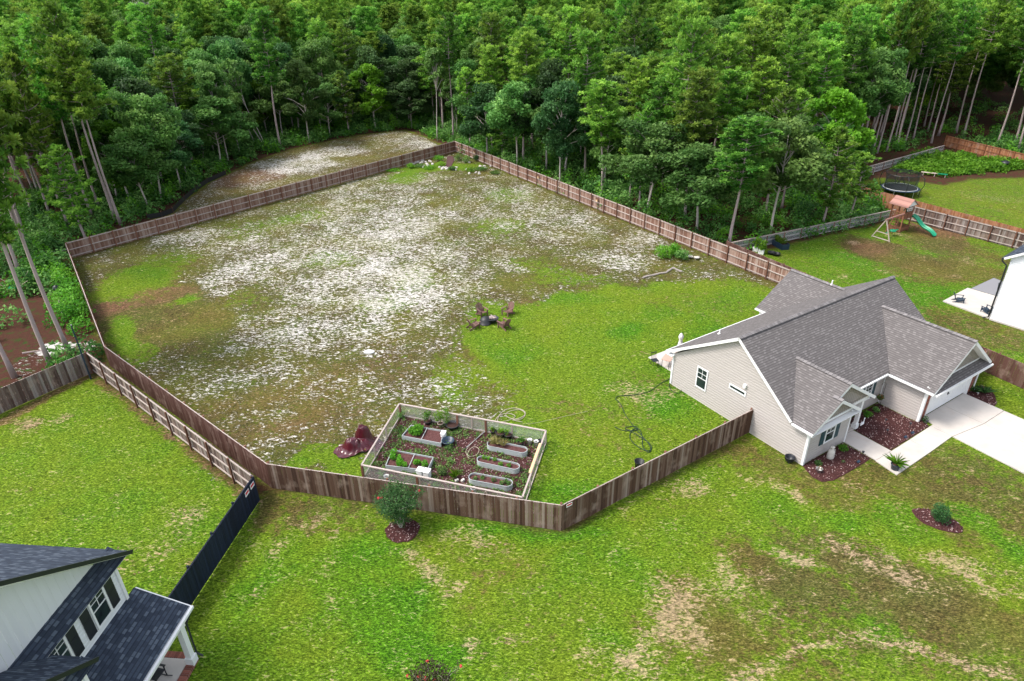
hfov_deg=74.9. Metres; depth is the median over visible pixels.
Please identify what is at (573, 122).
broadleaf tree
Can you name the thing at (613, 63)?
pine tree
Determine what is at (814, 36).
pine tree
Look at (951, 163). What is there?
undergrowth
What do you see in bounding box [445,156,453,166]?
path
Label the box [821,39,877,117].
broadleaf tree
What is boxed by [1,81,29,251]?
pine tree
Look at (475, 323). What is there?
adirondack chair
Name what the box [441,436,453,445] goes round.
round tub
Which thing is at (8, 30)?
pine tree
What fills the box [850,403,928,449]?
mulch bed
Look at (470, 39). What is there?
pine tree
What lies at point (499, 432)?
plant pot
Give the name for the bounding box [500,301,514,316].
adirondack chair
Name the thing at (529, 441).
bucket
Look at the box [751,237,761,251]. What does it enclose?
crate planter
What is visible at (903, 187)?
trampoline
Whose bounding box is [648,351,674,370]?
patio
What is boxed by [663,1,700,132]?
pine tree
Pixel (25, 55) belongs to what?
pine tree
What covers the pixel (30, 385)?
wooden fence
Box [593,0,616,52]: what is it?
pine tree
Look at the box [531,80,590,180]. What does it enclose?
broadleaf tree
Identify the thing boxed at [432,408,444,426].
plant pot
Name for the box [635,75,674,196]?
pine tree
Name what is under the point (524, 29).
pine tree
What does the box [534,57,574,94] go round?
pine tree
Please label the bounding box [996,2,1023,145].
pine tree
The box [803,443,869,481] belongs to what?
mulch bed
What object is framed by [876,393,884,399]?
hanging basket
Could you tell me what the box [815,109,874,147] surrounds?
broadleaf tree
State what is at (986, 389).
yucca plant
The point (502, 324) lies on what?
adirondack chair
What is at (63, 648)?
window
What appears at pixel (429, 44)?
pine tree
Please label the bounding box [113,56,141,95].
broadleaf tree
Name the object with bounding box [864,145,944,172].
rail fence
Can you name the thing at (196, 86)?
broadleaf tree
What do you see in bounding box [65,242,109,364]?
wooden fence
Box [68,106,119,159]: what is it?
broadleaf tree
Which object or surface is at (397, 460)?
raised bed
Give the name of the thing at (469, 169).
garden plant
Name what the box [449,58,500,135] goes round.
broadleaf tree
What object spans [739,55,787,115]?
pine tree
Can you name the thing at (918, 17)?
pine tree
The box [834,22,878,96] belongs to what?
pine tree
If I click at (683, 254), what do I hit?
shrub
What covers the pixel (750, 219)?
tall grass
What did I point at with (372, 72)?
broadleaf tree
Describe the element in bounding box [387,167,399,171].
garden plant
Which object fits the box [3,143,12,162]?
broadleaf tree
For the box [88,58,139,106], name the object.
broadleaf tree
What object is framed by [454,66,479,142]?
pine tree
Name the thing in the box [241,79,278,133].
broadleaf tree
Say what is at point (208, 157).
undergrowth
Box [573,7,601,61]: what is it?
pine tree
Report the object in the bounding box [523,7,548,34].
pine tree
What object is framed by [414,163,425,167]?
garden plant
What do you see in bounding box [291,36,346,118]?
broadleaf tree
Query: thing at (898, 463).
plant pot
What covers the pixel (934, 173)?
bench
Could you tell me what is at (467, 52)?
broadleaf tree
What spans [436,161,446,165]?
garden plant
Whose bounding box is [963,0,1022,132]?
pine tree
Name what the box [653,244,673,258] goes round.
shrub
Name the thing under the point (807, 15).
pine tree
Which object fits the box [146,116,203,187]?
broadleaf tree
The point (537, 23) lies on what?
pine tree
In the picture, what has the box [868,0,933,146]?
pine tree
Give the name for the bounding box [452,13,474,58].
pine tree
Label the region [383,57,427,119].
broadleaf tree
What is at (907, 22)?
pine tree
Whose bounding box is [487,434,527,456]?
oval raised bed
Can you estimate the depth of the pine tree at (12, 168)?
99.93 m
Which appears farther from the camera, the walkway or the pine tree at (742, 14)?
the pine tree at (742, 14)
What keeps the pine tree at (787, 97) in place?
on the ground at (258, 330)
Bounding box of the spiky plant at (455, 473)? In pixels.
[448,467,462,477]
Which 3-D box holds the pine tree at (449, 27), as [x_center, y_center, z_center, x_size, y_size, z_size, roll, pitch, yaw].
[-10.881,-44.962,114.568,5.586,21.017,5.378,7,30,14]
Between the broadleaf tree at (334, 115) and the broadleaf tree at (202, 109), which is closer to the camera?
the broadleaf tree at (202, 109)
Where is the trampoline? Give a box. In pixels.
[879,169,924,197]
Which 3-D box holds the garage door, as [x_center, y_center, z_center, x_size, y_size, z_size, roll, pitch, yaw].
[29.167,3.393,44.671,5.200,2.110,0.145,-18,33,-28]
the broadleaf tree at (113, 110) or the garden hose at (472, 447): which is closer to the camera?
the garden hose at (472, 447)
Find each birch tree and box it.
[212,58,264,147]
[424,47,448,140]
[438,77,456,133]
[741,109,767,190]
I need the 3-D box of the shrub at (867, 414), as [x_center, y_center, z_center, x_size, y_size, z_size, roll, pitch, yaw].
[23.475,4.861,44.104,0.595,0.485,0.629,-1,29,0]
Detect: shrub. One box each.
[433,155,443,159]
[454,154,461,160]
[462,155,469,162]
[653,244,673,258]
[668,242,681,255]
[674,248,691,259]
[814,460,821,465]
[838,444,848,451]
[863,410,872,417]
[922,416,928,422]
[930,502,952,524]
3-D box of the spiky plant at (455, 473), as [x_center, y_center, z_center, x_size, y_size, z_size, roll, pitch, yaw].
[-3.379,7.787,39.363,0.945,0.660,0.895,-24,36,-36]
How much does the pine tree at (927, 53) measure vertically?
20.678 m
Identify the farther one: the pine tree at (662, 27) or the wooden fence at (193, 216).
the pine tree at (662, 27)
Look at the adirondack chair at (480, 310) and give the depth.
58.12 m
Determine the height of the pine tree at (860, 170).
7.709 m
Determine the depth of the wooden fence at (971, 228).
72.92 m
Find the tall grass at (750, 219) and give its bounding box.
[736,191,883,231]
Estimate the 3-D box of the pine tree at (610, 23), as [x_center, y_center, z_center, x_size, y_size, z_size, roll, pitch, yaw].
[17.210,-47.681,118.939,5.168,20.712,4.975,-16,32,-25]
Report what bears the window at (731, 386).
in the house at (805, 367)
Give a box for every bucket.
[527,438,531,444]
[534,439,538,446]
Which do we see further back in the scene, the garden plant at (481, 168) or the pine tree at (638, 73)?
the garden plant at (481, 168)
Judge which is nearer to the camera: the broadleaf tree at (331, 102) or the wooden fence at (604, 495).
the wooden fence at (604, 495)
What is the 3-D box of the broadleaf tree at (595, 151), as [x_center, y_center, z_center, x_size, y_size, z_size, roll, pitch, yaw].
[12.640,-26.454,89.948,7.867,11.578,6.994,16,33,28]
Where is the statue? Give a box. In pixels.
[826,446,835,459]
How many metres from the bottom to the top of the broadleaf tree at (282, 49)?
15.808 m
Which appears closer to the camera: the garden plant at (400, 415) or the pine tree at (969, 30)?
the garden plant at (400, 415)
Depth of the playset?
74.04 m
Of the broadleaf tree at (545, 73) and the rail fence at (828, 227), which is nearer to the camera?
the rail fence at (828, 227)
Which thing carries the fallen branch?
on the ground at (258, 330)
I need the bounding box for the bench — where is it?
[921,171,947,177]
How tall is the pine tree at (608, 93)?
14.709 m
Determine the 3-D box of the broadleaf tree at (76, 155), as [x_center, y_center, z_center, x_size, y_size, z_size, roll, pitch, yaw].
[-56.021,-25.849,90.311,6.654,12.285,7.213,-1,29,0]
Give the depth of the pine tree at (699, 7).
103.99 m
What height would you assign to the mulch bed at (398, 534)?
0.115 m
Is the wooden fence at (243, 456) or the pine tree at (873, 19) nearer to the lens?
the wooden fence at (243, 456)
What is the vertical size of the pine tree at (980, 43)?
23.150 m
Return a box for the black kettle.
[785,453,795,463]
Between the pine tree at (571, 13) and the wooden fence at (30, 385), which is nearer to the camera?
the wooden fence at (30, 385)
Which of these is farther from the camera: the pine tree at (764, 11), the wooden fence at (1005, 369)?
the pine tree at (764, 11)
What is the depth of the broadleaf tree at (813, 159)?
68.40 m
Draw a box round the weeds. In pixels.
[371,417,547,505]
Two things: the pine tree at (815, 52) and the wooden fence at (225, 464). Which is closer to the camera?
the wooden fence at (225, 464)
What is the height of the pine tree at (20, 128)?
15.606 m
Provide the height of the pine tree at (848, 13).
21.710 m
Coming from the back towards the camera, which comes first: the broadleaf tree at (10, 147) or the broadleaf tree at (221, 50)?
the broadleaf tree at (221, 50)
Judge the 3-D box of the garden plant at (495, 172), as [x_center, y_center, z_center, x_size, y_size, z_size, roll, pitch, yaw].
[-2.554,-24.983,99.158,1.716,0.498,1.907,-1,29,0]
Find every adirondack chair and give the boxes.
[466,318,480,330]
[475,302,488,317]
[497,318,511,330]
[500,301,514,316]
[951,293,965,303]
[980,304,992,313]
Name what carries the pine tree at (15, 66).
on the ground at (258, 330)
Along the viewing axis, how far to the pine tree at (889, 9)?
106.72 m
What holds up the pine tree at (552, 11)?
on the ground at (258, 330)
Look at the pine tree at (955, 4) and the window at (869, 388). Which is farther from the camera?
the pine tree at (955, 4)
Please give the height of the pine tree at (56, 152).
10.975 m
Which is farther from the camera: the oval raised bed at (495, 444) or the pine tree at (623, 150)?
the pine tree at (623, 150)
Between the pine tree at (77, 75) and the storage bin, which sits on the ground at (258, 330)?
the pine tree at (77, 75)
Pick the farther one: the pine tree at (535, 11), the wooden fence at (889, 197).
the pine tree at (535, 11)
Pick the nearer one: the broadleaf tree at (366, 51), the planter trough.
the planter trough
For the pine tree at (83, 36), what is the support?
on the ground at (258, 330)
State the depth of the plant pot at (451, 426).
43.58 m
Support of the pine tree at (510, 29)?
on the ground at (258, 330)
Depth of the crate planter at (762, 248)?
69.33 m
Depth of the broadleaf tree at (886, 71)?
94.91 m
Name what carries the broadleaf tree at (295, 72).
on the ground at (258, 330)
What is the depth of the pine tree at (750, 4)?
112.88 m
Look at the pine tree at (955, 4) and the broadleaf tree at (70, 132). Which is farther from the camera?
the pine tree at (955, 4)
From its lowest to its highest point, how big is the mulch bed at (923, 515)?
0.122 m
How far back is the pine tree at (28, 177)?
94.08 m
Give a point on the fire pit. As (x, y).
(487, 320)
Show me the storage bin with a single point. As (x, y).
(422, 471)
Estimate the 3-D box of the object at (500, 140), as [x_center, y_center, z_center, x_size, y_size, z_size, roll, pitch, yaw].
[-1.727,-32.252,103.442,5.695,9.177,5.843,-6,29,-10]
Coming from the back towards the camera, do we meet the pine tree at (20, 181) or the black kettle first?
the pine tree at (20, 181)
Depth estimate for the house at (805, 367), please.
43.42 m
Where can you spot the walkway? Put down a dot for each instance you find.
(922, 444)
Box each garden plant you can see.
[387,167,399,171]
[398,410,404,417]
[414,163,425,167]
[423,165,435,169]
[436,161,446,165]
[437,466,446,475]
[445,456,454,463]
[464,167,477,171]
[475,166,487,170]
[490,170,499,173]
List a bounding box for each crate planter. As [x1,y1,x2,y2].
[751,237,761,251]
[758,239,767,254]
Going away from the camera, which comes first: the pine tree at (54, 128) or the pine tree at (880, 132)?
the pine tree at (54, 128)
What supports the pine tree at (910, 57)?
on the ground at (258, 330)
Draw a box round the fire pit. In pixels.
[480,315,498,325]
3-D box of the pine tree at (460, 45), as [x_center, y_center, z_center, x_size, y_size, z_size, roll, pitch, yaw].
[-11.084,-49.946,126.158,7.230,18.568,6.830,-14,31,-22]
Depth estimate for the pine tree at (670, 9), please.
123.47 m
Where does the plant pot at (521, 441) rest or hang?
on the mulch bed at (462, 442)
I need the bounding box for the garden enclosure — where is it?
[360,403,546,509]
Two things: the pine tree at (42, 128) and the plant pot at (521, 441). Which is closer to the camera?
the plant pot at (521, 441)
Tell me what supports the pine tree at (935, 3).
on the ground at (258, 330)
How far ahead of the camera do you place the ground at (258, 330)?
42.09 m
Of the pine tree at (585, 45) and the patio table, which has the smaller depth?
the patio table
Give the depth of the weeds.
41.33 m
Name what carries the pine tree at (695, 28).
on the ground at (258, 330)
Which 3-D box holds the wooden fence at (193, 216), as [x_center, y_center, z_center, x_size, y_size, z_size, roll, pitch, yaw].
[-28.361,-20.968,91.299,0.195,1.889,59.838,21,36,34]
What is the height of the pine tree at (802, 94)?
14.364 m
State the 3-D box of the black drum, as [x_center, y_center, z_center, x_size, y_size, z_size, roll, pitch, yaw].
[7.601,7.404,39.940,0.620,0.500,0.620,-1,29,0]
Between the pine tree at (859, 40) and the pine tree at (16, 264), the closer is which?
the pine tree at (16, 264)
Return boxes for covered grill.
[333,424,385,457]
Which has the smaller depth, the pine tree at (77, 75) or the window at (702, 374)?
the window at (702, 374)
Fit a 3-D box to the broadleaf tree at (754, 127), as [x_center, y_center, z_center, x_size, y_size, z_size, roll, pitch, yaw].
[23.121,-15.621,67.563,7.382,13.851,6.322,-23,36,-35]
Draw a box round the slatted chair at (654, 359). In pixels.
[651,351,658,363]
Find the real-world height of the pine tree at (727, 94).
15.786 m
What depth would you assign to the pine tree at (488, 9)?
126.29 m
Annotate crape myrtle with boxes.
[372,479,425,527]
[405,654,464,680]
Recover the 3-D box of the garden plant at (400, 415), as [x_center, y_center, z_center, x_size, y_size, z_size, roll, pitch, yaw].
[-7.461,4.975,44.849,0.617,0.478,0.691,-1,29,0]
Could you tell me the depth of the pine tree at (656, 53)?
97.03 m
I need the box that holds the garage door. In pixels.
[926,380,967,413]
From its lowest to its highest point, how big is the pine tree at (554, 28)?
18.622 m
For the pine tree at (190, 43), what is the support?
on the ground at (258, 330)
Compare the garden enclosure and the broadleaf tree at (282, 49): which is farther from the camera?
the broadleaf tree at (282, 49)
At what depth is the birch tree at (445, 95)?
118.58 m
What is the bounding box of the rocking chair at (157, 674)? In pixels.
[150,663,172,680]
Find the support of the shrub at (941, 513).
on the mulch bed at (923, 515)
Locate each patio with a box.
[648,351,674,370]
[943,288,996,318]
[971,278,1002,295]
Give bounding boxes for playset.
[871,195,936,241]
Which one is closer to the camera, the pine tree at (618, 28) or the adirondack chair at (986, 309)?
the adirondack chair at (986, 309)
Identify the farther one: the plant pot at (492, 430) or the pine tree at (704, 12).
the pine tree at (704, 12)
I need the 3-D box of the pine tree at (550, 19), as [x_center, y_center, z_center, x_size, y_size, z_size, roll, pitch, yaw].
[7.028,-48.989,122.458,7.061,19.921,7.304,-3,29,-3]
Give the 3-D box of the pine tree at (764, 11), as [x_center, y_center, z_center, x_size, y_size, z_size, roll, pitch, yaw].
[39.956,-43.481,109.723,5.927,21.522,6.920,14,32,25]
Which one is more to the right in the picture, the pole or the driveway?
the driveway
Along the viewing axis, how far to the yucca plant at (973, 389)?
46.36 m
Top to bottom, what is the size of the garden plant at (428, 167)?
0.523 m
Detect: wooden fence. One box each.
[0,351,93,413]
[65,141,455,257]
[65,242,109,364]
[84,352,258,494]
[103,345,271,487]
[168,475,259,604]
[266,461,561,530]
[454,141,790,282]
[561,408,752,530]
[726,240,1023,387]
[838,185,1023,243]
[903,206,1023,248]
[944,135,1023,161]
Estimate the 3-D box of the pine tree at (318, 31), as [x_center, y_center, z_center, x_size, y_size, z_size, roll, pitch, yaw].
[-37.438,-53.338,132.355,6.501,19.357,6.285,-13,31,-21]
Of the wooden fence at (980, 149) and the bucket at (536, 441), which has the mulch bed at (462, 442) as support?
the bucket at (536, 441)
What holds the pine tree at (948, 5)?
on the ground at (258, 330)
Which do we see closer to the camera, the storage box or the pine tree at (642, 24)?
the storage box
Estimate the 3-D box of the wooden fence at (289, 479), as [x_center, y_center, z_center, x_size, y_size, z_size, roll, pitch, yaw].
[-5.680,8.545,36.926,17.014,1.890,0.195,5,29,11]
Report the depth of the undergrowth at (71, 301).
59.42 m
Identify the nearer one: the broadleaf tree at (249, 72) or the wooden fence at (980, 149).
the wooden fence at (980, 149)
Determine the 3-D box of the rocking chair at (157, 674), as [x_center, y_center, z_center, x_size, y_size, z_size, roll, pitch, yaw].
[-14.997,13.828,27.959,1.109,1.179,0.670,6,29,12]
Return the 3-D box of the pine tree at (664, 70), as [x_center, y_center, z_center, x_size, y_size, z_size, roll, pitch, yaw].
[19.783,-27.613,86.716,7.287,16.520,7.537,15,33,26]
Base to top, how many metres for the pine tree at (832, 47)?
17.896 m
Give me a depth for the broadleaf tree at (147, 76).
104.91 m
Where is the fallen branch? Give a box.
[22,350,40,353]
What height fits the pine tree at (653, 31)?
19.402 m
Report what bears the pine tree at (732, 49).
on the ground at (258, 330)
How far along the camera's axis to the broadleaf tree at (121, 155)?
81.57 m
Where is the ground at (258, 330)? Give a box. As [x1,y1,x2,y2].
[0,72,1023,680]
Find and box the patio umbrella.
[675,333,683,352]
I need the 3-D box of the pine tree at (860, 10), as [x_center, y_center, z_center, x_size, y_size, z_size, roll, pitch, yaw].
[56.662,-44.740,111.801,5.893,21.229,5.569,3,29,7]
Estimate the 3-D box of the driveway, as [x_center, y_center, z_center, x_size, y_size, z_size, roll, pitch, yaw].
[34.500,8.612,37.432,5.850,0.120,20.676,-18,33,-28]
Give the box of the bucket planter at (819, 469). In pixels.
[816,466,822,472]
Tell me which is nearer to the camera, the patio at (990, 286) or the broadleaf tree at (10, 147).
the patio at (990, 286)
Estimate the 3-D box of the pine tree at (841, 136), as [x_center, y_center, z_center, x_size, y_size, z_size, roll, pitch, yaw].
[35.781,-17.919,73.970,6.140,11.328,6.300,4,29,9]
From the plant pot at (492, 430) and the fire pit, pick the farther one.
the fire pit
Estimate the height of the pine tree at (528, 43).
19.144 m
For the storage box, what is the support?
on the mulch bed at (462, 442)
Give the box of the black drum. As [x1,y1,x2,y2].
[634,458,644,467]
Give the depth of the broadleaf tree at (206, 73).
102.46 m
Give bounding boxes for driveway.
[926,393,1023,473]
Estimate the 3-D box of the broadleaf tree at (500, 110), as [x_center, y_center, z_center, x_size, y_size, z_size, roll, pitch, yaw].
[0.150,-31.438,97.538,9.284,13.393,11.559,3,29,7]
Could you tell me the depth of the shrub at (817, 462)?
39.88 m
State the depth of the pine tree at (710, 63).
79.18 m
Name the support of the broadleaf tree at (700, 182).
on the ground at (258, 330)
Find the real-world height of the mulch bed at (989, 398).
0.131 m
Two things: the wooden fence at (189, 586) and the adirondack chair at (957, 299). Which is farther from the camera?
the adirondack chair at (957, 299)
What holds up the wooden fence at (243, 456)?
on the ground at (258, 330)
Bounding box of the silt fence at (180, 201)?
[146,170,225,218]
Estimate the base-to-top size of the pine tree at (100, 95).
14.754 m
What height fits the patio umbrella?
2.620 m
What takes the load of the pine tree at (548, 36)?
on the ground at (258, 330)
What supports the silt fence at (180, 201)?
on the ground at (258, 330)
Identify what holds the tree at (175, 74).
on the ground at (258, 330)
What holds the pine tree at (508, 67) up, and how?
on the ground at (258, 330)
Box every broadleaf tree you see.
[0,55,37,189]
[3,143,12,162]
[55,95,129,195]
[65,110,115,191]
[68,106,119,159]
[80,119,151,195]
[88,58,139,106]
[91,133,181,207]
[104,89,182,201]
[105,40,147,77]
[112,76,185,182]
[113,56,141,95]
[137,58,184,111]
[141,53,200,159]
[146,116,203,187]
[176,88,219,156]
[176,109,204,171]
[177,75,199,109]
[181,47,226,146]
[187,95,258,163]
[188,60,236,159]
[207,40,251,136]
[213,89,258,151]
[214,37,257,100]
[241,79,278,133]
[248,70,299,133]
[257,42,305,125]
[273,58,330,142]
[280,69,310,126]
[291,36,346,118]
[300,76,337,130]
[306,82,349,135]
[330,69,364,118]
[346,45,393,121]
[349,63,391,126]
[380,56,411,117]
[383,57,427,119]
[383,81,434,127]
[444,80,484,118]
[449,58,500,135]
[456,80,513,152]
[460,36,501,121]
[483,74,538,164]
[507,57,572,168]
[529,72,603,174]
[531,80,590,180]
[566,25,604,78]
[578,102,631,184]
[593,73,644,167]
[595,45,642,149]
[597,116,698,207]
[659,141,743,232]
[702,33,749,139]
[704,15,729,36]
[705,114,784,241]
[730,114,833,236]
[807,113,866,151]
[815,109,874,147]
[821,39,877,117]
[825,46,914,125]
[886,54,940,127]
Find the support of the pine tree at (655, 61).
on the ground at (258, 330)
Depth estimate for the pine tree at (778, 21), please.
89.20 m
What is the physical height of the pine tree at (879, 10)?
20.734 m
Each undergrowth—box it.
[0,91,1023,372]
[17,242,97,337]
[889,146,1023,177]
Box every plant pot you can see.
[422,409,431,424]
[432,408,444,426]
[442,407,450,425]
[446,420,458,430]
[490,426,496,434]
[495,427,505,437]
[504,430,511,439]
[516,436,524,445]
[882,453,911,470]
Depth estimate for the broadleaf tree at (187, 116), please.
97.42 m
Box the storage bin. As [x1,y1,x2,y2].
[416,466,430,479]
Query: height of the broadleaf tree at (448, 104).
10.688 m
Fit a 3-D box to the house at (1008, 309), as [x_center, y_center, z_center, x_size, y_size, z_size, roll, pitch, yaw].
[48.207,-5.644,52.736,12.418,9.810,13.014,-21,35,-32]
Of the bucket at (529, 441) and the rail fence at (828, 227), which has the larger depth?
the rail fence at (828, 227)
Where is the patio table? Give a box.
[661,354,671,368]
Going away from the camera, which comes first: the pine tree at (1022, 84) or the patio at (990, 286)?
the patio at (990, 286)
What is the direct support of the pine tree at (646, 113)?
on the ground at (258, 330)
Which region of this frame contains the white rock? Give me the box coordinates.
[364,349,374,353]
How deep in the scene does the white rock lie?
52.60 m
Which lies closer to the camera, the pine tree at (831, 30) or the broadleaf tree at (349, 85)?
the pine tree at (831, 30)
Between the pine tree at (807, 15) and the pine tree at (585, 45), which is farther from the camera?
the pine tree at (807, 15)
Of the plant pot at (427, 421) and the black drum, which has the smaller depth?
the black drum
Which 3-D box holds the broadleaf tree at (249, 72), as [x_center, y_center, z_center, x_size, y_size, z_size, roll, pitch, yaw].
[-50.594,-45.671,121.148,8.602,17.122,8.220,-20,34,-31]
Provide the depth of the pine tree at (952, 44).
115.72 m
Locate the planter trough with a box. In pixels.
[769,234,789,249]
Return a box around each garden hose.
[466,432,482,458]
[495,408,525,421]
[614,379,668,452]
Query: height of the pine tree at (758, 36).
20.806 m
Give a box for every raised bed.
[385,448,433,472]
[402,423,442,446]
[468,473,512,490]
[477,454,519,473]
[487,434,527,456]
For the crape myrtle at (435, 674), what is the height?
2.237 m
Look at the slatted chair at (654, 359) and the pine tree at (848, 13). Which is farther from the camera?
the pine tree at (848, 13)
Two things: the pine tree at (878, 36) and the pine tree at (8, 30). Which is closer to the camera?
the pine tree at (8, 30)
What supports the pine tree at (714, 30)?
on the ground at (258, 330)
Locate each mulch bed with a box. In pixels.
[366,417,543,508]
[385,518,419,542]
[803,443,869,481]
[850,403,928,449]
[912,508,962,532]
[967,385,996,405]
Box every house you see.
[0,543,203,680]
[666,269,993,465]
[982,244,1023,330]
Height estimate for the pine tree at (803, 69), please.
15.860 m
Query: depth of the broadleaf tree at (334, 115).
120.89 m
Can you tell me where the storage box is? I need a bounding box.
[440,430,445,436]
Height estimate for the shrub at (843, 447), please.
0.420 m
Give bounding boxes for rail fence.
[731,209,896,248]
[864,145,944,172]
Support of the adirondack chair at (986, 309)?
on the patio at (975, 301)
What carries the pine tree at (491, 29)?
on the ground at (258, 330)
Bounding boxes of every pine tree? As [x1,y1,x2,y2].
[0,19,64,183]
[0,51,68,226]
[0,74,36,213]
[0,90,50,215]
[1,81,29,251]
[4,82,51,196]
[7,243,18,267]
[8,156,17,179]
[14,148,35,190]
[19,31,98,203]
[22,0,117,222]
[24,75,80,199]
[32,33,122,225]
[34,143,101,237]
[50,14,95,80]
[90,77,119,111]
[127,4,167,60]
[174,37,203,65]
[304,17,332,76]
[329,21,358,119]
[331,70,362,128]
[411,51,439,118]
[415,34,456,127]
[418,31,441,118]
[430,11,462,138]
[439,23,468,120]
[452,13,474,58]
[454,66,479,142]
[463,27,485,120]
[467,10,511,85]
[472,6,497,39]
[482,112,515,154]
[494,45,517,86]
[497,4,522,80]
[497,16,519,66]
[502,26,554,138]
[506,29,545,161]
[522,14,555,140]
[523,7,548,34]
[531,25,555,49]
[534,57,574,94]
[536,13,563,52]
[540,48,565,77]
[542,6,560,25]
[549,4,587,78]
[550,23,574,65]
[562,27,608,178]
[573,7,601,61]
[577,78,626,192]
[592,8,608,49]
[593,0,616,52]
[597,51,632,94]
[598,8,617,55]
[604,0,642,74]
[611,16,646,63]
[612,3,654,79]
[613,57,662,187]
[615,102,665,208]
[615,114,645,195]
[628,0,649,20]
[632,18,663,53]
[634,54,670,117]
[635,50,665,80]
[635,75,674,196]
[637,54,666,66]
[640,61,687,189]
[641,21,662,47]
[649,38,672,57]
[652,22,669,52]
[659,0,681,43]
[661,0,709,143]
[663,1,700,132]
[663,15,717,206]
[666,64,730,218]
[679,35,727,112]
[695,0,711,23]
[700,26,722,128]
[710,66,756,176]
[711,32,752,145]
[722,6,757,39]
[728,16,780,163]
[738,50,785,150]
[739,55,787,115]
[741,0,769,34]
[744,2,776,45]
[758,6,789,104]
[759,84,809,214]
[765,16,821,111]
[772,52,812,120]
[780,87,814,208]
[784,7,817,55]
[797,39,831,109]
[801,37,849,125]
[804,30,824,114]
[810,21,844,125]
[815,125,863,221]
[829,0,865,36]
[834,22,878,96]
[841,3,877,82]
[844,151,881,214]
[845,11,884,51]
[866,0,900,127]
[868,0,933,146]
[871,22,883,72]
[871,93,880,128]
[872,0,921,149]
[874,6,891,39]
[877,0,935,153]
[879,62,904,135]
[885,0,935,151]
[895,0,940,139]
[896,0,945,140]
[896,9,947,144]
[904,8,953,143]
[912,0,961,138]
[923,0,967,126]
[926,10,969,131]
[930,0,988,142]
[933,44,985,135]
[954,0,1006,132]
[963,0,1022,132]
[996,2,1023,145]
[1009,50,1023,141]
[1016,63,1023,149]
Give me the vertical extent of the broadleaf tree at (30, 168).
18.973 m
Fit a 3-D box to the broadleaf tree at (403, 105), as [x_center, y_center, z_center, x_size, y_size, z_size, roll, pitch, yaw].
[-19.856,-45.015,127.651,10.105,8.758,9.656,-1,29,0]
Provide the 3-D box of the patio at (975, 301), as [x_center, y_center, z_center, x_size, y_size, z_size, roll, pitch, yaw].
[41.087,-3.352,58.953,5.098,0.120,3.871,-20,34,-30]
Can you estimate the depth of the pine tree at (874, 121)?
121.28 m
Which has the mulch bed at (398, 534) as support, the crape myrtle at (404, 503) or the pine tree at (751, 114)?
the crape myrtle at (404, 503)
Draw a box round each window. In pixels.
[50,636,74,655]
[87,587,113,629]
[695,366,708,391]
[729,383,746,396]
[823,425,836,443]
[865,384,873,400]
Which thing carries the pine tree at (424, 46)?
on the ground at (258, 330)
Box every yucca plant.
[969,385,983,392]
[975,384,998,392]
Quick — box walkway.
[844,424,951,474]
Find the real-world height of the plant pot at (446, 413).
1.539 m
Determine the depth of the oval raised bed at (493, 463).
40.06 m
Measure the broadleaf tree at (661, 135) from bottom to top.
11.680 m
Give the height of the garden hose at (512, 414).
0.045 m
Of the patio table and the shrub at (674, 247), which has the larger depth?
the shrub at (674, 247)
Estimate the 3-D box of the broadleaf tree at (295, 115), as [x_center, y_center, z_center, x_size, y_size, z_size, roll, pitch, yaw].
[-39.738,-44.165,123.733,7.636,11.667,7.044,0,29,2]
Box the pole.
[70,324,91,378]
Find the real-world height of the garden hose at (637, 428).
0.050 m
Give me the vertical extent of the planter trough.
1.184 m
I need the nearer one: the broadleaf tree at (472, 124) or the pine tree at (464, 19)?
the broadleaf tree at (472, 124)
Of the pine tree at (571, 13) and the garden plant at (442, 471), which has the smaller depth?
the garden plant at (442, 471)
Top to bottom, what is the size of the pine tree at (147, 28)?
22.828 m

